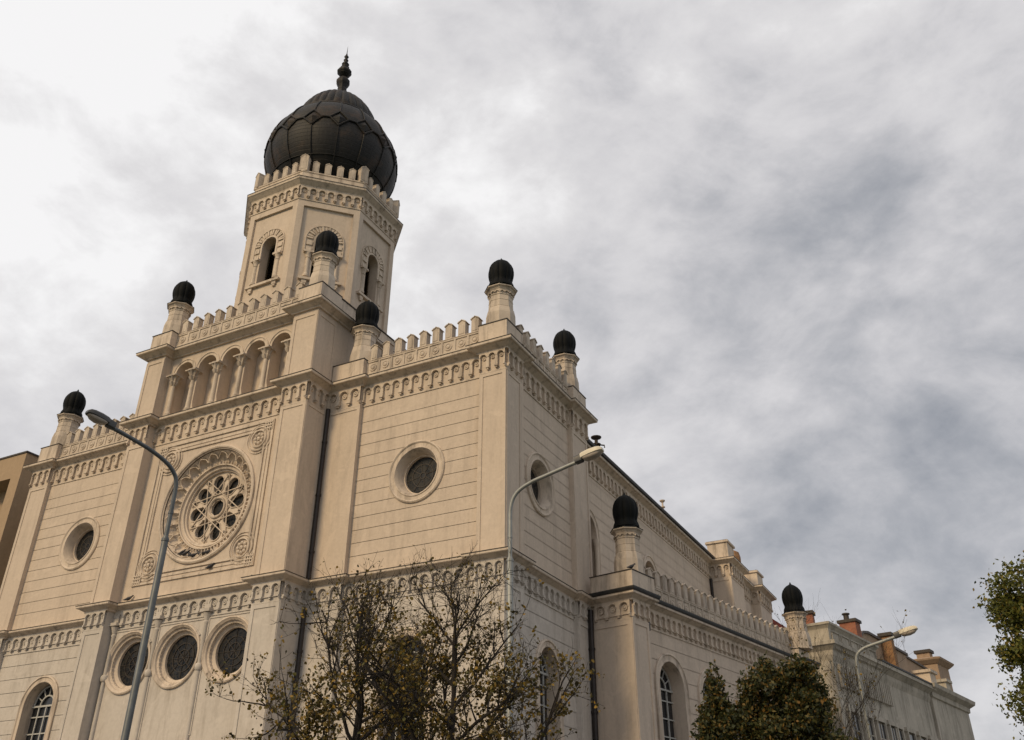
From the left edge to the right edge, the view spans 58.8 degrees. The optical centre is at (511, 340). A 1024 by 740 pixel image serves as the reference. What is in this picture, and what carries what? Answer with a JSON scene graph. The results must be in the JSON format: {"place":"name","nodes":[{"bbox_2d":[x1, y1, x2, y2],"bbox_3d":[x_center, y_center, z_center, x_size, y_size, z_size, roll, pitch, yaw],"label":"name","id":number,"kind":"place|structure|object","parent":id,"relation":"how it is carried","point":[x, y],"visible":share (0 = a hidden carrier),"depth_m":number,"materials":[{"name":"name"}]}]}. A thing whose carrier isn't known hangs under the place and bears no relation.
{"place":"outdoors","nodes":[
{"label":"outdoors","id":0,"kind":"place"},
{"bbox_2d":[0,451,38,587],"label":"office building","id":1,"kind":"structure","parent":0,"point":[15,478],"depth_m":39.29,"materials":[{"name":"concrete"}]},
{"bbox_2d":[0,0,1023,739],"label":"sky","id":2,"kind":"structure","parent":0,"point":[779,244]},
{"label":"pavement","id":3,"kind":"structure","parent":0,"visible":0},
{"bbox_2d":[85,409,177,739],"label":"street lamp","id":4,"kind":"object","parent":3,"relation":"on","point":[97,417],"visible":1,"depth_m":16.98,"materials":[{"name":"grey metal"}]},
{"bbox_2d":[205,552,576,739],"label":"autumn tree","id":5,"kind":"object","parent":3,"relation":"on","point":[363,613],"visible":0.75,"depth_m":16.26,"materials":[{"name":"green plant"}]},
{"bbox_2d":[0,49,820,739],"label":"synagogue","id":6,"kind":"structure","parent":3,"relation":"on","point":[298,417],"depth_m":30.76,"materials":[{"name":"paint"}]},
{"bbox_2d":[10,675,58,739],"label":"arched window","id":7,"kind":"structure","parent":6,"relation":"in","point":[34,719],"depth_m":31.88,"materials":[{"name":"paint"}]},
{"bbox_2d":[59,516,99,570],"bbox_3d":[-16.422,7.794,34.784,2.100,2.100,0.467,-15,-34,23],"label":"round window","id":8,"kind":"structure","parent":6,"relation":"in","point":[80,541],"depth_m":34.98,"materials":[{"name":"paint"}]},
{"bbox_2d":[105,631,150,694],"bbox_3d":[-12.345,10.463,29.483,2.000,2.000,0.440,-15,-34,23],"label":"great round window","id":9,"kind":"structure","parent":6,"relation":"in","point":[124,653],"depth_m":29.73,"materials":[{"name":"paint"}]},
{"bbox_2d":[151,623,200,689],"bbox_3d":[-10.475,9.962,28.643,2.000,2.000,0.440,-15,-34,23],"label":"great round window","id":10,"kind":"structure","parent":6,"relation":"in","point":[175,656],"depth_m":28.82,"materials":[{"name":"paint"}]},
{"bbox_2d":[158,444,254,563],"bbox_3d":[-10.331,5.677,31.316,4.240,4.240,0.760,-15,-34,23],"label":"rose window","id":11,"kind":"structure","parent":6,"relation":"in","point":[215,492],"depth_m":31.64,"materials":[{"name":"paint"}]},
{"bbox_2d":[201,615,247,683],"bbox_3d":[-8.597,9.459,27.799,2.000,2.000,0.440,-15,-34,23],"label":"great round window","id":12,"kind":"structure","parent":6,"relation":"in","point":[226,641],"depth_m":28.03,"materials":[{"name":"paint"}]},
{"bbox_2d":[371,627,432,739],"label":"arched window","id":13,"kind":"structure","parent":6,"relation":"in","point":[412,630],"depth_m":25.81,"materials":[{"name":"paint"}]},
{"bbox_2d":[388,440,444,502],"bbox_3d":[-2.935,4.183,28.726,2.100,2.100,0.467,-15,-34,23],"label":"round window","id":14,"kind":"structure","parent":6,"relation":"in","point":[417,470],"depth_m":28.88,"materials":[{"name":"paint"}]},
{"bbox_2d":[525,452,554,516],"bbox_3d":[0.765,4.643,29.248,0.447,2.100,2.100,-15,-34,23],"label":"round window","id":15,"kind":"structure","parent":6,"relation":"in","point":[541,493],"depth_m":29.60,"materials":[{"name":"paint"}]},
{"bbox_2d":[535,639,563,739],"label":"arched window","id":16,"kind":"structure","parent":6,"relation":"in","point":[541,649],"depth_m":26.73,"materials":[{"name":"paint"}]},
{"bbox_2d":[590,509,600,575],"bbox_3d":[2.786,8.031,34.168,0.560,3.700,2.100,-15,-34,23],"label":"arched window","id":17,"kind":"structure","parent":6,"relation":"in","point":[595,538],"depth_m":34.87,"materials":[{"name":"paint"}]},
{"bbox_2d":[643,555,656,570],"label":"arched window","id":18,"kind":"structure","parent":6,"relation":"in","point":[648,561],"depth_m":40.27,"materials":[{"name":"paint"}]},
{"bbox_2d":[654,653,692,739],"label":"arched window","id":19,"kind":"structure","parent":6,"relation":"in","point":[674,721],"depth_m":30.12,"materials":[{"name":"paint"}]},
{"bbox_2d":[698,667,727,713],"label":"arched window","id":20,"kind":"structure","parent":6,"relation":"in","point":[701,684],"depth_m":31.64,"materials":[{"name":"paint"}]},
{"bbox_2d":[325,536,604,739],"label":"autumn tree","id":21,"kind":"object","parent":3,"relation":"on","point":[499,684],"visible":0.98,"depth_m":15.26,"materials":[{"name":"brown plant"}]},
{"bbox_2d":[506,446,603,739],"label":"street lamp","id":22,"kind":"object","parent":3,"relation":"on","point":[592,453],"visible":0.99,"depth_m":20.92,"materials":[{"name":"grey metal"}]},
{"bbox_2d":[689,659,758,739],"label":"evergreen tree","id":23,"kind":"object","parent":3,"relation":"on","point":[719,717],"visible":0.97,"depth_m":18.03,"materials":[{"name":"green plant"}]},
{"bbox_2d":[728,648,857,739],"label":"garden tree","id":24,"kind":"object","parent":3,"relation":"on","point":[795,693],"visible":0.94,"depth_m":17.89,"materials":[{"name":"green plant"}]},
{"bbox_2d":[772,610,815,627],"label":"red roofed house","id":25,"kind":"structure","parent":3,"relation":"on","point":[809,620],"depth_m":55.79,"materials":[{"name":"brick"}]},
{"bbox_2d":[750,587,912,739],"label":"bare tree","id":26,"kind":"object","parent":3,"relation":"on","point":[846,699],"visible":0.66,"depth_m":29.35,"materials":[{"name":"brown plant"}]},
{"bbox_2d":[783,613,900,739],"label":"town house","id":27,"kind":"structure","parent":3,"relation":"on","point":[847,629],"depth_m":42.91,"materials":[{"name":"grey paint"}]},
{"bbox_2d":[845,706,864,739],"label":"window","id":28,"kind":"structure","parent":27,"relation":"in","point":[858,725],"depth_m":41.15,"materials":[{"name":"grey paint"}]},
{"bbox_2d":[860,711,876,739],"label":"window","id":29,"kind":"structure","parent":27,"relation":"in","point":[874,737],"depth_m":42.39,"materials":[{"name":"grey paint"}]},
{"bbox_2d":[874,715,888,739],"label":"window","id":30,"kind":"structure","parent":27,"relation":"in","point":[881,730],"depth_m":43.51,"materials":[{"name":"grey paint"}]},
{"bbox_2d":[886,720,900,739],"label":"window","id":31,"kind":"structure","parent":27,"relation":"in","point":[891,731],"depth_m":44.63,"materials":[{"name":"grey paint"}]},
{"bbox_2d":[855,626,917,739],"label":"street lamp","id":32,"kind":"object","parent":3,"relation":"on","point":[909,630],"visible":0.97,"depth_m":32.24,"materials":[{"name":"grey metal"}]},
{"bbox_2d":[861,631,937,739],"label":"brown house","id":33,"kind":"structure","parent":3,"relation":"on","point":[910,713],"depth_m":48.79,"materials":[{"name":"grey paint"}]},
{"bbox_2d":[892,724,905,739],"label":"window","id":34,"kind":"structure","parent":33,"relation":"in","point":[901,727],"depth_m":45.66,"materials":[{"name":"grey paint"}]},
{"bbox_2d":[904,727,916,739],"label":"window","id":35,"kind":"structure","parent":33,"relation":"in","point":[907,730],"depth_m":46.67,"materials":[{"name":"grey paint"}]},
{"bbox_2d":[916,731,927,739],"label":"window","id":36,"kind":"structure","parent":33,"relation":"in","point":[919,734],"depth_m":47.89,"materials":[{"name":"grey paint"}]},
{"bbox_2d":[927,735,937,739],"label":"window","id":37,"kind":"structure","parent":33,"relation":"in","point":[929,737],"depth_m":49.06,"materials":[{"name":"grey paint"}]},
{"bbox_2d":[906,649,974,739],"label":"end house","id":38,"kind":"structure","parent":3,"relation":"on","point":[950,709],"depth_m":53.98,"materials":[{"name":"grey paint"}]},
{"bbox_2d":[973,550,1023,739],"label":"leafy tree","id":39,"kind":"object","parent":3,"relation":"on","point":[1006,602],"visible":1,"depth_m":21.36,"materials":[{"name":"green plant"}]}
]}

